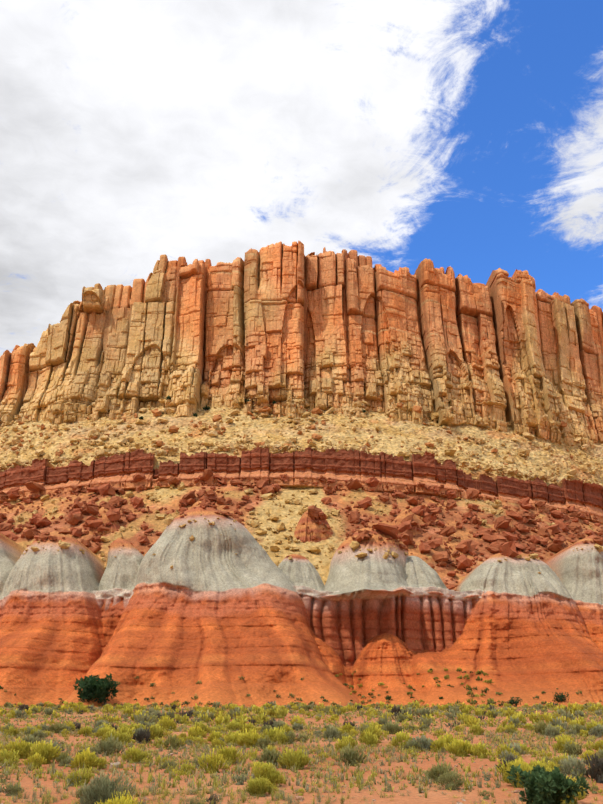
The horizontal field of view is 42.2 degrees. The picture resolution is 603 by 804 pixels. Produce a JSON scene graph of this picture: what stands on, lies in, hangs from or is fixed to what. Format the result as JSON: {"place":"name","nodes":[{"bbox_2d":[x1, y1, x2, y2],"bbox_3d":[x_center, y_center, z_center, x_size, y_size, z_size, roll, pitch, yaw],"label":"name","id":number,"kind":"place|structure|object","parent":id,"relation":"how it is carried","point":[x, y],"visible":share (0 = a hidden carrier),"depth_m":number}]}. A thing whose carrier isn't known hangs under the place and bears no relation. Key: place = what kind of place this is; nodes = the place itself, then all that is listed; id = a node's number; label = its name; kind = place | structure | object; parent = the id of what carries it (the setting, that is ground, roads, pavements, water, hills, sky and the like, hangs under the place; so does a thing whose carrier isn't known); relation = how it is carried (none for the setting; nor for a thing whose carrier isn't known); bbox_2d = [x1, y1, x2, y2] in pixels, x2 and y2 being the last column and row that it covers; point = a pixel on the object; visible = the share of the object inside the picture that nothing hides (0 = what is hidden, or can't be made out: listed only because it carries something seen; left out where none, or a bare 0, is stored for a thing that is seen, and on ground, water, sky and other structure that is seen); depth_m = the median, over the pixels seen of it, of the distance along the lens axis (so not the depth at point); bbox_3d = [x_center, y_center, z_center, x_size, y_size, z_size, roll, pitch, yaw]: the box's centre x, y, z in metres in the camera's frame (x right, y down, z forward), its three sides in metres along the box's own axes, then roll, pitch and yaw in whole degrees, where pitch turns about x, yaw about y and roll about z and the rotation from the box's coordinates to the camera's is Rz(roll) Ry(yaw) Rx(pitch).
{"place":"outdoors","nodes":[
{"label":"outdoors","id":0,"kind":"place"},
{"bbox_2d":[0,240,602,536],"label":"butte","id":1,"kind":"object","parent":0,"point":[319,330],"visible":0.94,"depth_m":388.60},
{"bbox_2d":[108,395,365,419],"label":"cliff shrubs","id":2,"kind":"object","parent":1,"relation":"on","point":[208,407],"visible":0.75,"depth_m":363.19},
{"bbox_2d":[0,440,561,484],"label":"rock ledge","id":3,"kind":"object","parent":1,"relation":"on","point":[546,478],"visible":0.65,"depth_m":313.29},
{"bbox_2d":[0,392,602,485],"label":"rocks","id":4,"kind":"object","parent":1,"relation":"on","point":[129,440],"visible":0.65,"depth_m":352.79},
{"bbox_2d":[0,707,602,803],"bbox_3d":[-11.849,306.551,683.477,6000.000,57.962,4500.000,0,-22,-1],"label":"ground","id":5,"kind":"structure","parent":0,"point":[436,797],"depth_m":30.36},
{"bbox_2d":[73,673,118,702],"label":"juniper","id":6,"kind":"object","parent":5,"relation":"on","point":[96,686],"visible":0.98,"depth_m":140.37},
{"bbox_2d":[2,732,564,803],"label":"stones","id":7,"kind":"object","parent":5,"relation":"on","point":[297,797],"visible":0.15,"depth_m":25.87},
{"bbox_2d":[0,501,602,707],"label":"hills","id":8,"kind":"structure","parent":5,"relation":"on","point":[214,613],"depth_m":194.01},
{"bbox_2d":[0,676,601,706],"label":"slope shrubs","id":9,"kind":"object","parent":8,"relation":"on","point":[334,703],"visible":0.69,"depth_m":148.97},
{"bbox_2d":[0,469,602,589],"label":"boulders","id":10,"kind":"object","parent":8,"relation":"on","point":[500,544],"visible":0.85,"depth_m":274.00},
{"bbox_2d":[334,668,505,704],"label":"shrubs","id":11,"kind":"object","parent":8,"relation":"on","point":[388,697],"visible":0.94,"depth_m":173.36},
{"bbox_2d":[552,692,569,701],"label":"dark bush","id":12,"kind":"object","parent":8,"relation":"on","point":[560,697],"visible":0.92,"depth_m":156.62},
{"bbox_2d":[0,717,602,783],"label":"shrubs","id":13,"kind":"object","parent":5,"relation":"on","point":[280,730],"visible":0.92,"depth_m":40.99},
{"bbox_2d":[0,700,602,727],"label":"shrubs","id":14,"kind":"object","parent":5,"relation":"on","point":[154,714],"visible":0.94,"depth_m":91.08},
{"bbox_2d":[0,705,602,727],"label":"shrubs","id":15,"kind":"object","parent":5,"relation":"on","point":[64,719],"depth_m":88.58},
{"bbox_2d":[2,757,602,803],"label":"shrubs","id":16,"kind":"object","parent":5,"relation":"on","point":[101,787],"visible":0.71,"depth_m":24.27},
{"bbox_2d":[507,697,521,706],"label":"dark bush","id":17,"kind":"object","parent":5,"relation":"on","point":[515,701],"visible":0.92,"depth_m":148.59},
{"bbox_2d":[506,764,589,803],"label":"dark bush","id":18,"kind":"object","parent":5,"relation":"on","point":[554,786],"visible":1,"depth_m":21.26},
{"bbox_2d":[580,699,599,704],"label":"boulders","id":19,"kind":"object","parent":5,"relation":"on","point":[585,701],"visible":0.06,"depth_m":156.03},
{"bbox_2d":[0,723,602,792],"bbox_3d":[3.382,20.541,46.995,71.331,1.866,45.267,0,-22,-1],"label":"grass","id":20,"kind":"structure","parent":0,"point":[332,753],"depth_m":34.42},
{"bbox_2d":[0,780,602,803],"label":"grass","id":21,"kind":"structure","parent":0,"point":[279,795],"depth_m":24.21},
{"bbox_2d":[0,0,602,356],"label":"sky","id":22,"kind":"structure","parent":0,"point":[466,136]}
]}

